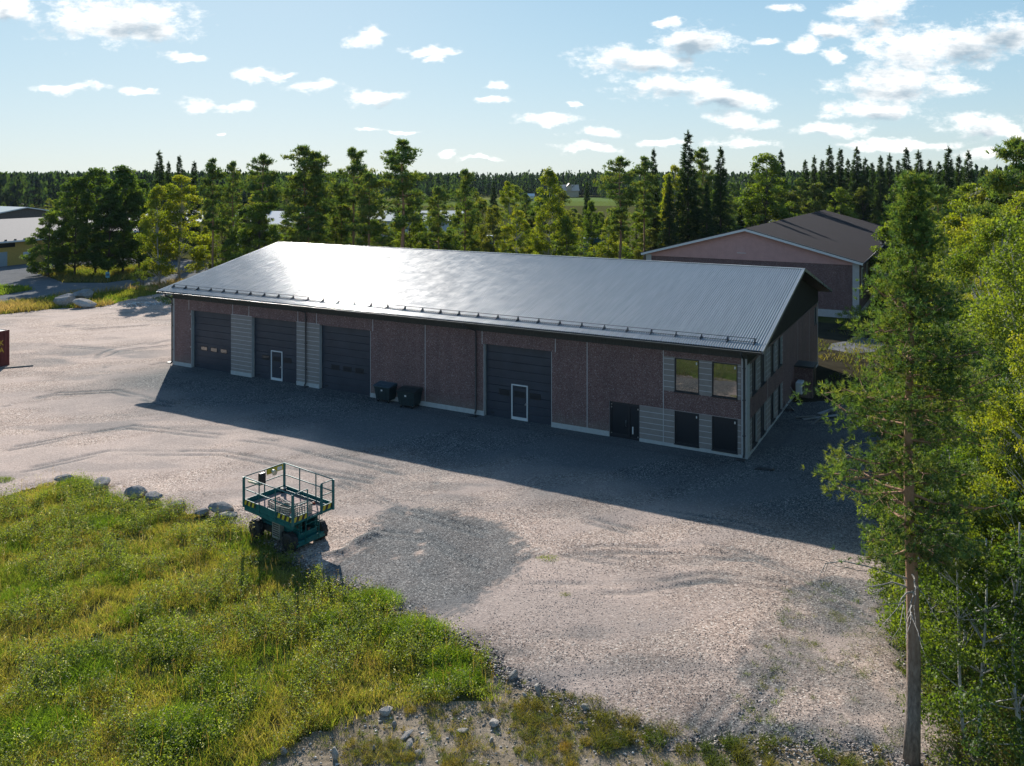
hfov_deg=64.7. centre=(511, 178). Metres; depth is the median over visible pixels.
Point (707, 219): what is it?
spruce tree
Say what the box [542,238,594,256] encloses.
bush
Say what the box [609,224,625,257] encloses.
leafy tree
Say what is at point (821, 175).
spruce tree
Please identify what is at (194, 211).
spruce tree
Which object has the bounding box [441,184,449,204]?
pine tree
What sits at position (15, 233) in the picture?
yellow warehouse
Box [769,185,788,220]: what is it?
pine tree
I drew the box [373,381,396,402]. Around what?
waste bin
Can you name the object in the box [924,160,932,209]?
spruce tree
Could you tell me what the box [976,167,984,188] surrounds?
spruce tree
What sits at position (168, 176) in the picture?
spruce tree
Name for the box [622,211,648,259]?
leafy tree
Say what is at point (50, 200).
birch tree
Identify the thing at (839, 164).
spruce tree
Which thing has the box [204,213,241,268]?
leafy tree
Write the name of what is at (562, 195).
leafy tree
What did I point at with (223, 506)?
rock
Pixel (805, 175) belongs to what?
spruce tree
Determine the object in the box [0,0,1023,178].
sky
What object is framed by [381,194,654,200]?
ripe field
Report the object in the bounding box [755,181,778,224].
pine tree
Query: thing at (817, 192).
leafy tree
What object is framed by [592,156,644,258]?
pine tree
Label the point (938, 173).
spruce tree
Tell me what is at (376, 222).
leafy tree
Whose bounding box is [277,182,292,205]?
pine tree
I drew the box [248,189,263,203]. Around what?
birch tree
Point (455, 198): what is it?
pine tree
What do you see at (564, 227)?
leafy tree
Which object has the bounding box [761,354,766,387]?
window
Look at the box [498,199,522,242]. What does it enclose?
pine tree
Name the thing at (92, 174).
alder tree
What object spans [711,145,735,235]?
spruce tree
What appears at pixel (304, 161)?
pine tree
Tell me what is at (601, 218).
leafy tree
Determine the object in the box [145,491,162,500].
rock
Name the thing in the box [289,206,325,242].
pine tree
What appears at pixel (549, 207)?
birch tree
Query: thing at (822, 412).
plank
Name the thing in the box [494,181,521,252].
birch tree
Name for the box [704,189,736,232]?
alder tree
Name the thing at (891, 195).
alder tree
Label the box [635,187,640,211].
spruce tree
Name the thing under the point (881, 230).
leafy tree
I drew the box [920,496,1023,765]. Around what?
sapling
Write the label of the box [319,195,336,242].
leafy tree
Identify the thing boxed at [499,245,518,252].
bush
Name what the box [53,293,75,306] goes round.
boulder
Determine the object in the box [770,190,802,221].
leafy tree
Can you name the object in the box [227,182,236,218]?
spruce tree
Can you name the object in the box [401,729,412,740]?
stone
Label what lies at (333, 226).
pine tree
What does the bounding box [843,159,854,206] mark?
spruce tree
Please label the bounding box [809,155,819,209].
spruce tree
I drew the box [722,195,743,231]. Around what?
pine tree
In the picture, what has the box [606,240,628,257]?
bush
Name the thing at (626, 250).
bush
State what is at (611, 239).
birch tree
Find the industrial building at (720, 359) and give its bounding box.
[156,242,831,458]
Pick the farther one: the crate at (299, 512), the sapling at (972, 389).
the sapling at (972, 389)
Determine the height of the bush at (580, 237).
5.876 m
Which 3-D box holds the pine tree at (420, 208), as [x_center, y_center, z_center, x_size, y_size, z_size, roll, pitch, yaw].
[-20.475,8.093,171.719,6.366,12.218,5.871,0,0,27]
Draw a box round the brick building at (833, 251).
[641,210,894,318]
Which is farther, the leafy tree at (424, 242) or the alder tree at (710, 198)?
the alder tree at (710, 198)
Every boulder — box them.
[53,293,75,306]
[72,298,96,307]
[73,289,93,298]
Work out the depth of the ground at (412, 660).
24.56 m
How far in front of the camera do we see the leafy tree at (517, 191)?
233.49 m
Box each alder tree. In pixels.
[38,196,81,263]
[42,176,105,273]
[58,167,130,272]
[85,187,136,271]
[91,164,155,270]
[121,179,156,267]
[220,205,269,260]
[347,191,365,223]
[523,192,566,253]
[642,202,661,238]
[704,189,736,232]
[723,183,743,216]
[876,179,906,225]
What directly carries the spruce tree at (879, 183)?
on the ground at (412, 660)
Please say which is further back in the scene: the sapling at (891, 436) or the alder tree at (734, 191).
the alder tree at (734, 191)
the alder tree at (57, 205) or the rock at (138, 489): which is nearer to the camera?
the rock at (138, 489)
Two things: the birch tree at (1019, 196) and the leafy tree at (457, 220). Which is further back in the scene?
the leafy tree at (457, 220)
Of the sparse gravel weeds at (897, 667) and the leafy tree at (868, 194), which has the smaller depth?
the sparse gravel weeds at (897, 667)
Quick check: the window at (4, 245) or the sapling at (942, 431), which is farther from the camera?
the window at (4, 245)
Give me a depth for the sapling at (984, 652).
20.06 m
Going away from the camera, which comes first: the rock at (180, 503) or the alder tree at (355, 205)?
the rock at (180, 503)
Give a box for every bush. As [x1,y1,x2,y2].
[128,267,153,285]
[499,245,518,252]
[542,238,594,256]
[551,224,582,242]
[574,241,633,258]
[581,245,603,257]
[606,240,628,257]
[834,304,867,329]
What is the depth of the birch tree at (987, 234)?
29.09 m
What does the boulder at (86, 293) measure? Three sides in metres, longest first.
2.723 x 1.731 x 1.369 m
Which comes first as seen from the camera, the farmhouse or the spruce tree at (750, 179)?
the spruce tree at (750, 179)
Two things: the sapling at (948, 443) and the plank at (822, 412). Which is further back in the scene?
the plank at (822, 412)
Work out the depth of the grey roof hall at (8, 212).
214.60 m
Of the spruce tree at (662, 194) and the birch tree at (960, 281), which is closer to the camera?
the birch tree at (960, 281)
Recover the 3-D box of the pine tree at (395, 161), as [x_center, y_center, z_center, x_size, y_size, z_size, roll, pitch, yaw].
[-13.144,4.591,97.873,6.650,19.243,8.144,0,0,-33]
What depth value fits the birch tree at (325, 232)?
121.86 m
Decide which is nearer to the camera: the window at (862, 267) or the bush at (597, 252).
the window at (862, 267)
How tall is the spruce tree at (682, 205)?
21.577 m
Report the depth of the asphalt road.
110.42 m
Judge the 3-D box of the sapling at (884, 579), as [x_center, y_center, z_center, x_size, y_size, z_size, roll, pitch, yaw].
[12.438,11.450,24.524,3.546,5.518,3.296,0,0,-1]
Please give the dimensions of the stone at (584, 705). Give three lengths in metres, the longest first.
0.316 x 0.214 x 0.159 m
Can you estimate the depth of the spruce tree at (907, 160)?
149.81 m
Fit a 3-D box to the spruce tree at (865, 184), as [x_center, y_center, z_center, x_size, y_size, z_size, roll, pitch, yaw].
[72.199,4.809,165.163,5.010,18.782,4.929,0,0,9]
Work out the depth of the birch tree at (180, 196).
110.58 m
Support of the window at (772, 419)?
in the industrial building at (720, 359)
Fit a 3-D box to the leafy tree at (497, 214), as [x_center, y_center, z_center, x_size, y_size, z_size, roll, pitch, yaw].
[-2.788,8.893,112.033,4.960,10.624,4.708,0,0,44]
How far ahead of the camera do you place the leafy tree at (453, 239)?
100.85 m
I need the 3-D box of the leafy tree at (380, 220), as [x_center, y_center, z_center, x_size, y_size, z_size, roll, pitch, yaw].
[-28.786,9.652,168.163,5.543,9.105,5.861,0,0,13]
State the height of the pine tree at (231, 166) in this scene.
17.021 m
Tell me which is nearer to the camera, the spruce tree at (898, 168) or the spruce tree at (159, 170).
the spruce tree at (159, 170)
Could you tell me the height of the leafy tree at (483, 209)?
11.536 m
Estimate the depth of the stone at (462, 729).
20.70 m
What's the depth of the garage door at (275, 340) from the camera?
56.66 m
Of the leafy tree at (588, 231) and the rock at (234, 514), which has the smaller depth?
the rock at (234, 514)
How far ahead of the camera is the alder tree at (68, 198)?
117.44 m
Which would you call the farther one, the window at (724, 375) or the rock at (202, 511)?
the window at (724, 375)
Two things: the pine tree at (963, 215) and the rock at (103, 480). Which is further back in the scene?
the pine tree at (963, 215)
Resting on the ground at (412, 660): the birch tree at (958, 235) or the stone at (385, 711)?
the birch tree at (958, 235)
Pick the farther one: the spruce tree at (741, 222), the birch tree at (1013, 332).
the spruce tree at (741, 222)
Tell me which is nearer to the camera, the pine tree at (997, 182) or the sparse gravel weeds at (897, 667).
the sparse gravel weeds at (897, 667)
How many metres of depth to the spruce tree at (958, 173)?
124.91 m
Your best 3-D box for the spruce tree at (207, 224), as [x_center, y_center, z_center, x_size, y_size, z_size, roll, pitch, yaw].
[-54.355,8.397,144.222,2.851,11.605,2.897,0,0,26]
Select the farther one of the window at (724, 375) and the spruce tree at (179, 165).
the spruce tree at (179, 165)
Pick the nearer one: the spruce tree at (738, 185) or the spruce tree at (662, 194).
the spruce tree at (662, 194)
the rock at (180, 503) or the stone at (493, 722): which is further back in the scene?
the rock at (180, 503)
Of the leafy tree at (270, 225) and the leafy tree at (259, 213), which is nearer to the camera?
the leafy tree at (259, 213)
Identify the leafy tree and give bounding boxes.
[19,211,74,276]
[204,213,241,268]
[214,203,240,246]
[227,202,284,261]
[232,202,257,239]
[267,223,283,244]
[278,197,326,240]
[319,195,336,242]
[326,196,357,244]
[359,219,387,245]
[364,209,387,240]
[390,205,428,248]
[417,210,450,249]
[439,229,461,250]
[441,209,473,250]
[451,202,481,251]
[466,197,500,251]
[478,205,506,252]
[503,185,526,222]
[507,219,532,252]
[521,217,547,253]
[545,190,578,244]
[553,227,578,246]
[554,216,581,255]
[570,208,579,228]
[580,200,601,250]
[592,212,607,239]
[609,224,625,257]
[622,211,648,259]
[630,222,646,251]
[633,228,661,259]
[733,152,799,227]
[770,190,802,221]
[798,182,832,213]
[816,187,845,213]
[826,187,858,218]
[844,186,883,224]
[869,196,919,299]
[887,185,952,276]
[928,182,1022,362]
[940,182,977,212]
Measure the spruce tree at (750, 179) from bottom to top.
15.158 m
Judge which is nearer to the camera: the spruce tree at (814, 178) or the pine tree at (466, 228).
the pine tree at (466, 228)
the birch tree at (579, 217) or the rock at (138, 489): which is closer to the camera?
the rock at (138, 489)
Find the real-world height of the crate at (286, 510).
0.360 m
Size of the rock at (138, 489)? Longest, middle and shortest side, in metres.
1.006 x 0.611 x 0.565 m
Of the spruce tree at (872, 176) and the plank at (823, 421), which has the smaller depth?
the plank at (823, 421)
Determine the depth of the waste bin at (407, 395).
49.78 m
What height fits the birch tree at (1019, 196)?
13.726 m
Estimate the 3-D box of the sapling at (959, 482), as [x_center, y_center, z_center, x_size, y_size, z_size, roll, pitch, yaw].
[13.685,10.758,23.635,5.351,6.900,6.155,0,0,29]
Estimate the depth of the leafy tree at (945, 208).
87.55 m
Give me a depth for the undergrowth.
20.78 m
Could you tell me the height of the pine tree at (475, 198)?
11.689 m
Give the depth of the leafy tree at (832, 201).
159.21 m
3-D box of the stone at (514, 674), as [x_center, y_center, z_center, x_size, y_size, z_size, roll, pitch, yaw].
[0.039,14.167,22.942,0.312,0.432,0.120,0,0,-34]
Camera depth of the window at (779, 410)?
48.56 m
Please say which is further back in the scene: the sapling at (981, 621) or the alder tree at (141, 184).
the alder tree at (141, 184)
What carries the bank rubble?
on the gravel yard at (116, 397)
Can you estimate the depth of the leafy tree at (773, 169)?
138.77 m
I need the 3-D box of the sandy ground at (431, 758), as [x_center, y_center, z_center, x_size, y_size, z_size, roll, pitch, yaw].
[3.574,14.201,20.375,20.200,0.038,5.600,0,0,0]
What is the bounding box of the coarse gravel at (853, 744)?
[728,578,928,759]
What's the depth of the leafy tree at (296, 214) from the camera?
147.01 m
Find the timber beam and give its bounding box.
[0,365,32,368]
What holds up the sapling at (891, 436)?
on the ground at (412, 660)
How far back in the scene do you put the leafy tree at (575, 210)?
213.13 m
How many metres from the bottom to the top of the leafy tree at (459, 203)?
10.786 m
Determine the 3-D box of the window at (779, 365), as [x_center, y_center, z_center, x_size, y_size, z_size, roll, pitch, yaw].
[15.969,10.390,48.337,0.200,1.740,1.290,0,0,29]
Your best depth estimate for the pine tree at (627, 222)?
146.56 m
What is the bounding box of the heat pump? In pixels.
[792,379,803,394]
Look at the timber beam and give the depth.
60.35 m
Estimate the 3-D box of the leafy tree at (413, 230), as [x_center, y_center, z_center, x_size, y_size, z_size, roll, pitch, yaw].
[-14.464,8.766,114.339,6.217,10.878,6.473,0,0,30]
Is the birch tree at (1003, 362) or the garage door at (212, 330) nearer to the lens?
the birch tree at (1003, 362)
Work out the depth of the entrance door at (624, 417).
44.01 m
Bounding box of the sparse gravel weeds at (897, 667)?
[727,580,906,749]
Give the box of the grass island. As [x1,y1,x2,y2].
[0,286,28,294]
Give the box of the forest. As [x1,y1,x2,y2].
[0,163,1021,208]
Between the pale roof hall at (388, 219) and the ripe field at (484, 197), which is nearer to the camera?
the pale roof hall at (388, 219)
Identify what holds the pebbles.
on the sandy ground at (431, 758)
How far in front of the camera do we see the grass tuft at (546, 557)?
30.04 m
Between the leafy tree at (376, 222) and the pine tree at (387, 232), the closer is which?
the pine tree at (387, 232)
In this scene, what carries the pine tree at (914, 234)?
on the sandy ground at (431, 758)
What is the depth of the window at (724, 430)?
41.37 m
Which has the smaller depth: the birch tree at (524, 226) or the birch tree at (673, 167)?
the birch tree at (524, 226)
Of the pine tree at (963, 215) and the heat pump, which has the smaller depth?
the heat pump
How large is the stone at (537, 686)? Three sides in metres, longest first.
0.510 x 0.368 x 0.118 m
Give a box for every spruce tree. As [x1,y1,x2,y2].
[146,151,166,254]
[162,160,177,258]
[173,155,188,252]
[183,160,202,254]
[202,197,215,253]
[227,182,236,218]
[391,198,404,241]
[487,181,498,222]
[582,183,592,236]
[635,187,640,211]
[645,150,663,249]
[656,174,679,246]
[659,181,664,209]
[672,130,703,242]
[698,182,714,237]
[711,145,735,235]
[735,183,742,213]
[736,207,744,228]
[742,174,759,227]
[774,150,787,213]
[799,160,813,213]
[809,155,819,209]
[818,159,825,182]
[821,146,838,212]
[834,149,847,213]
[841,146,871,221]
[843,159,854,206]
[859,158,873,219]
[868,155,893,222]
[869,162,876,208]
[882,153,898,220]
[895,160,901,182]
[897,147,913,201]
[911,150,925,190]
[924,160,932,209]
[929,161,943,259]
[939,146,959,213]
[952,154,962,208]
[960,150,975,195]
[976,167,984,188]
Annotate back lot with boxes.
[828,337,883,352]
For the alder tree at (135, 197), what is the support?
on the verge ground at (93, 280)
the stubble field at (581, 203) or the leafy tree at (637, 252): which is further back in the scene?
the stubble field at (581, 203)
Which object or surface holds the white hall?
on the ground at (412, 660)
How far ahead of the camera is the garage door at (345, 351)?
53.62 m
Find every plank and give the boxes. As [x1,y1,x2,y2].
[802,414,836,419]
[808,420,836,422]
[811,409,831,423]
[817,407,834,414]
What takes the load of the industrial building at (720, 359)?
on the ground at (412, 660)
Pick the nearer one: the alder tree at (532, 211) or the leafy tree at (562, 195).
the alder tree at (532, 211)
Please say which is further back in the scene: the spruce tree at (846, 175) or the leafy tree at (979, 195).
the spruce tree at (846, 175)
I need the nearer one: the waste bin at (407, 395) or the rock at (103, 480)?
the rock at (103, 480)
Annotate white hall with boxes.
[235,211,310,246]
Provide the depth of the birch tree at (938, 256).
44.57 m
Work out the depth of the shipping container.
60.86 m
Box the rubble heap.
[105,300,166,307]
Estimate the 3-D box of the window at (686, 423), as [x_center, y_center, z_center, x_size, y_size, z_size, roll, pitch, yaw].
[9.147,13.105,42.287,1.360,1.770,0.170,0,0,29]
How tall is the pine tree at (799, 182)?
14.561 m
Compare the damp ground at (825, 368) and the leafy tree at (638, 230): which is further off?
the leafy tree at (638, 230)
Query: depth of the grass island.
101.58 m
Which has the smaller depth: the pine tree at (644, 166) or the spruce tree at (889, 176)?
the pine tree at (644, 166)
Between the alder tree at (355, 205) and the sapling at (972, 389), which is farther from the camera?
the alder tree at (355, 205)
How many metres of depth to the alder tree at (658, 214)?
141.52 m
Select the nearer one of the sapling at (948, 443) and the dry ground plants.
the dry ground plants
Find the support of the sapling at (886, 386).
on the damp ground at (825, 368)
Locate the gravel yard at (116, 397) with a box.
[0,293,977,765]
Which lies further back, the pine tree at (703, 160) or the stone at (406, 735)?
the pine tree at (703, 160)
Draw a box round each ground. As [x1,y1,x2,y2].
[0,200,1023,765]
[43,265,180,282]
[244,674,1018,765]
[791,322,985,430]
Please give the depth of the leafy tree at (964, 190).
99.57 m
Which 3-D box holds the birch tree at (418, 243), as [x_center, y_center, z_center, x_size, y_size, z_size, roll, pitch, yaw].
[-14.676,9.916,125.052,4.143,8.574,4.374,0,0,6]
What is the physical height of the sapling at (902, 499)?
4.929 m
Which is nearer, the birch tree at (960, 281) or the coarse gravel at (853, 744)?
the coarse gravel at (853, 744)
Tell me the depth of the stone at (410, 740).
20.18 m
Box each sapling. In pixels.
[856,474,975,657]
[870,435,965,564]
[873,358,921,410]
[875,506,1023,756]
[876,393,975,488]
[880,427,1023,680]
[913,375,1019,459]
[914,417,1018,502]
[916,443,1023,667]
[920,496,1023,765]
[926,354,1016,452]
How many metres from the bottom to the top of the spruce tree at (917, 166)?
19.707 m
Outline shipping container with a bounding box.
[0,329,9,366]
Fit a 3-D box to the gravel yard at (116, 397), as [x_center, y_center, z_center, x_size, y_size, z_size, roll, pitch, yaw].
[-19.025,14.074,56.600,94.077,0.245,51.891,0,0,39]
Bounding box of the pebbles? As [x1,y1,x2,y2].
[264,680,1016,765]
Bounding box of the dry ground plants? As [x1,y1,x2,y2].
[261,674,1019,765]
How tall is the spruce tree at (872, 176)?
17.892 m
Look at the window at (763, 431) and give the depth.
44.56 m
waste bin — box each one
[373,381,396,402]
[396,385,422,408]
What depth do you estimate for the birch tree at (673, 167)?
127.58 m
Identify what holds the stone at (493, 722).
on the sandy ground at (431, 758)
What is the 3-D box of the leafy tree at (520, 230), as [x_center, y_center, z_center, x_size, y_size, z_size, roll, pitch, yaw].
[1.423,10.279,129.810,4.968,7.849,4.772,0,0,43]
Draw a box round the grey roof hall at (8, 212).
[0,206,51,218]
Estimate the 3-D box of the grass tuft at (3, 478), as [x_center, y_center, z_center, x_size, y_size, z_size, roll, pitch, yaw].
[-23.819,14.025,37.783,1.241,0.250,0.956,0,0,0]
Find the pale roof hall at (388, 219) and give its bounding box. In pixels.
[371,211,463,236]
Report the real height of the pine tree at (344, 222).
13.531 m
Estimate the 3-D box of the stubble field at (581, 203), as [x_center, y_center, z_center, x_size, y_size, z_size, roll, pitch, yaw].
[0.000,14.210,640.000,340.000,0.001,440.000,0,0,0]
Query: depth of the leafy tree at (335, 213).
159.92 m
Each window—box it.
[0,243,14,247]
[674,358,698,394]
[674,411,698,447]
[711,362,737,399]
[711,416,737,454]
[752,361,757,396]
[752,414,757,448]
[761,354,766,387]
[761,404,765,437]
[771,344,775,376]
[771,393,775,424]
[778,338,782,368]
[778,385,782,414]
[814,307,816,325]
[861,267,862,284]
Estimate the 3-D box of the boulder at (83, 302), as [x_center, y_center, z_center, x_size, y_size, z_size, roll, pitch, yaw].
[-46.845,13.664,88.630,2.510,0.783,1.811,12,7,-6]
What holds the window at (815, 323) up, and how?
in the industrial building at (720, 359)
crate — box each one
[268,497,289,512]
[278,502,295,515]
[289,500,312,516]
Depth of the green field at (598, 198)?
545.84 m
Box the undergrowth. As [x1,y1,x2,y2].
[866,399,1023,765]
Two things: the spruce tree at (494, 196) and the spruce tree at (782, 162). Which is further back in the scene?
the spruce tree at (494, 196)
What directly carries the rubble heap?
on the gravel yard at (116, 397)
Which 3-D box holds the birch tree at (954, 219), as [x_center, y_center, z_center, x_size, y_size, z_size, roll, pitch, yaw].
[34.301,7.664,61.795,6.751,13.083,6.631,0,0,-32]
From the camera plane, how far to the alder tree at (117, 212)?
116.05 m
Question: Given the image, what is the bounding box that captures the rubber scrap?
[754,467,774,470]
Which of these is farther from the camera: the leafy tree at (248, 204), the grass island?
the leafy tree at (248, 204)
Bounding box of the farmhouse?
[560,183,579,196]
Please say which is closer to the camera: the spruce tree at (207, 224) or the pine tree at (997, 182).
the pine tree at (997, 182)
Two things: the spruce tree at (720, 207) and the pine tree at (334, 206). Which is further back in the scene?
the spruce tree at (720, 207)
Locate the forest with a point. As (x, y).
(17, 189)
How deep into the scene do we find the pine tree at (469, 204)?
111.53 m
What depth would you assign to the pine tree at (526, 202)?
174.08 m
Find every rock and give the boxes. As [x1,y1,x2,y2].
[54,474,72,481]
[93,476,110,487]
[124,485,147,497]
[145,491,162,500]
[168,500,186,509]
[194,508,209,515]
[208,501,233,512]
[218,511,237,517]
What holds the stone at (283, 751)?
on the sandy ground at (431, 758)
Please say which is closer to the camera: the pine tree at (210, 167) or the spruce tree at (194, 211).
the pine tree at (210, 167)
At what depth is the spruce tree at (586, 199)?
189.82 m
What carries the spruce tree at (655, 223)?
on the ground at (412, 660)
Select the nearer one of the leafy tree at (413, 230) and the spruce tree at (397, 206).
the leafy tree at (413, 230)
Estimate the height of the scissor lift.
2.384 m
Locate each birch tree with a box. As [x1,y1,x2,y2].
[44,198,54,209]
[133,184,181,282]
[148,174,211,279]
[196,225,216,270]
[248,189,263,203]
[311,214,334,243]
[355,230,367,243]
[407,221,423,246]
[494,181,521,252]
[495,209,539,254]
[529,166,570,255]
[572,213,584,242]
[597,216,618,258]
[658,164,690,245]
[891,220,984,398]
[896,216,1023,461]
[917,193,1002,317]
[917,205,1023,490]
[933,230,987,354]
[936,350,1023,647]
[944,189,1023,387]
[948,214,1023,567]
[948,330,1023,661]
[970,227,1023,457]
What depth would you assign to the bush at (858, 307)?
75.67 m
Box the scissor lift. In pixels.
[242,462,334,552]
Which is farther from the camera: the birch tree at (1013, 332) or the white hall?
the white hall
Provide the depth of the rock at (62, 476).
37.63 m
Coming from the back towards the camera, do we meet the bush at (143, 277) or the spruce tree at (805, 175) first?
the spruce tree at (805, 175)
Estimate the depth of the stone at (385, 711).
21.36 m
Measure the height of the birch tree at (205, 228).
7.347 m
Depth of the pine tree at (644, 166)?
121.61 m
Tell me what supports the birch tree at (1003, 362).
on the ground at (412, 660)
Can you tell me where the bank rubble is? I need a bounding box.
[260,537,937,765]
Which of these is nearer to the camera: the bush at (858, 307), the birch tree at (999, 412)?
the birch tree at (999, 412)
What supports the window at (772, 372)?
in the industrial building at (720, 359)
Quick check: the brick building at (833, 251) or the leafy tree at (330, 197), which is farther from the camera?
the leafy tree at (330, 197)
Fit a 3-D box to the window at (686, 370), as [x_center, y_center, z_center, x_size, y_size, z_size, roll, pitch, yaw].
[9.154,10.335,42.300,1.360,1.810,0.200,0,0,29]
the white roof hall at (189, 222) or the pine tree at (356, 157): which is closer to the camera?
the pine tree at (356, 157)
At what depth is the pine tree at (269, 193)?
105.77 m
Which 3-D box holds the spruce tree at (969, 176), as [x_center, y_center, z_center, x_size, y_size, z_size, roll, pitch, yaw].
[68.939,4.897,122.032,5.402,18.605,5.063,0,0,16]
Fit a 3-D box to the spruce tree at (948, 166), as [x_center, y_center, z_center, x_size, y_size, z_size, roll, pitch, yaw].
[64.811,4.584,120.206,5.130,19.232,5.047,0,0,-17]
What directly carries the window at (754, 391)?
in the industrial building at (720, 359)
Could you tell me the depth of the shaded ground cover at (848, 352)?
64.30 m
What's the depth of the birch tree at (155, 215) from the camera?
107.43 m
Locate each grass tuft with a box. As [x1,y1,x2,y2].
[0,475,15,482]
[535,554,556,561]
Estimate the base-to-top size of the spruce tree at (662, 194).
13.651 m
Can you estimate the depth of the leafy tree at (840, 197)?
141.27 m
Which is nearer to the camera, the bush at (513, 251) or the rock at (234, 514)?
the rock at (234, 514)
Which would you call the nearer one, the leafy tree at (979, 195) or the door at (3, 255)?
the leafy tree at (979, 195)
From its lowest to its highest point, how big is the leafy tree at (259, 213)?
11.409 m
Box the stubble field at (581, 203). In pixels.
[288,195,742,205]
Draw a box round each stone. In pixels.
[280,747,287,755]
[332,746,338,760]
[379,706,392,716]
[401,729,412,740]
[406,738,412,750]
[414,749,421,757]
[456,728,468,732]
[489,718,498,726]
[509,669,517,680]
[534,683,540,694]
[581,703,589,710]
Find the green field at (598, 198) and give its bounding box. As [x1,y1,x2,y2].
[565,196,689,200]
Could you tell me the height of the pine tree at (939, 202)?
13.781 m
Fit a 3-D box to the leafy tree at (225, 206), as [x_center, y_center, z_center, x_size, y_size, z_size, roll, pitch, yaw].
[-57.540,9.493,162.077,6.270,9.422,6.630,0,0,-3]
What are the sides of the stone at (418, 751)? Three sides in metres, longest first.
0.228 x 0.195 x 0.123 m
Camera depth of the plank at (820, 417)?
47.20 m
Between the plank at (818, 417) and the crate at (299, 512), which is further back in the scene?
the plank at (818, 417)
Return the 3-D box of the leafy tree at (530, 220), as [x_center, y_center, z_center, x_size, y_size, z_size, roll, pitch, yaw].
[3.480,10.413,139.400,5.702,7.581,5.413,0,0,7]
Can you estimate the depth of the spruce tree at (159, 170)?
141.79 m
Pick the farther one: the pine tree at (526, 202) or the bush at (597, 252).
the pine tree at (526, 202)
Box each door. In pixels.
[0,252,6,266]
[195,311,230,372]
[255,317,296,382]
[322,325,369,394]
[487,344,550,424]
[610,401,638,440]
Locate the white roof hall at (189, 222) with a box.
[146,211,203,234]
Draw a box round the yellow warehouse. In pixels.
[0,217,149,266]
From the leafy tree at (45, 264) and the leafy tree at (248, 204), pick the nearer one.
the leafy tree at (45, 264)
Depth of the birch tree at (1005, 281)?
25.02 m
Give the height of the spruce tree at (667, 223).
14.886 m
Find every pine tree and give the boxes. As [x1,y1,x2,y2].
[197,158,229,267]
[216,160,249,250]
[236,152,283,238]
[271,144,341,242]
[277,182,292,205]
[277,219,293,241]
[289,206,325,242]
[294,151,340,243]
[320,217,351,244]
[326,186,355,244]
[329,146,377,244]
[341,171,394,245]
[370,137,429,247]
[370,224,395,246]
[406,188,426,222]
[415,186,456,249]
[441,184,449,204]
[448,168,482,250]
[453,183,467,206]
[458,212,479,250]
[463,192,488,250]
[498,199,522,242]
[515,193,534,218]
[555,181,566,201]
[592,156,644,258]
[610,195,631,240]
[629,156,660,259]
[683,146,717,232]
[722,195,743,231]
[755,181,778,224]
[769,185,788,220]
[789,167,1021,765]
[789,177,810,214]
[806,182,834,209]
[905,184,964,267]
[948,205,985,260]
[958,135,1023,299]
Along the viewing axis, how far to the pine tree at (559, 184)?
324.78 m
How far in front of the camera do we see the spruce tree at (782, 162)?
157.79 m
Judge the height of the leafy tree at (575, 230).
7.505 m
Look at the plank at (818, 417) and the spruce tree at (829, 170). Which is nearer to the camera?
the plank at (818, 417)
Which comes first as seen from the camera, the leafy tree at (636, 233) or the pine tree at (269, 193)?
the pine tree at (269, 193)
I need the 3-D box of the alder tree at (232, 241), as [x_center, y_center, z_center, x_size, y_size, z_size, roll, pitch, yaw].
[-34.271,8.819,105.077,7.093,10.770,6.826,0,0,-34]
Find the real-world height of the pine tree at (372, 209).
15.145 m
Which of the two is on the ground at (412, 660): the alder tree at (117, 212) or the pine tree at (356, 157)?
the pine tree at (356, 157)
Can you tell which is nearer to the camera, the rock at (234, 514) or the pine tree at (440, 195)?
the rock at (234, 514)
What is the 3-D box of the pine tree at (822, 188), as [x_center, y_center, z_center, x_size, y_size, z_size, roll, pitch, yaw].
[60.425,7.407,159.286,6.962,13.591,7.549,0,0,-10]
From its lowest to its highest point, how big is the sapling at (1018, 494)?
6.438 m
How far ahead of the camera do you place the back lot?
68.69 m
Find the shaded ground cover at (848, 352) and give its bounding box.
[815,329,920,400]
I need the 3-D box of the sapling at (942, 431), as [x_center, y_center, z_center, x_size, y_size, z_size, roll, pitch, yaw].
[18.127,10.659,29.575,6.906,7.098,6.004,0,0,39]
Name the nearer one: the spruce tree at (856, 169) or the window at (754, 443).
the window at (754, 443)
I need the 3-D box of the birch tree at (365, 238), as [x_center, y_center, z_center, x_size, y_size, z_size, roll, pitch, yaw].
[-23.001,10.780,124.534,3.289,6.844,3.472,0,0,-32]
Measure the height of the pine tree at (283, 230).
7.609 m
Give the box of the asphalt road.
[0,258,208,301]
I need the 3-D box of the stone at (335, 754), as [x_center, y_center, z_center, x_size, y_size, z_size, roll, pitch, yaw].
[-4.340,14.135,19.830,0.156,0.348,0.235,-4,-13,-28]
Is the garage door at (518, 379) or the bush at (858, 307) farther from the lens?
the bush at (858, 307)
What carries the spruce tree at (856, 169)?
on the ground at (412, 660)

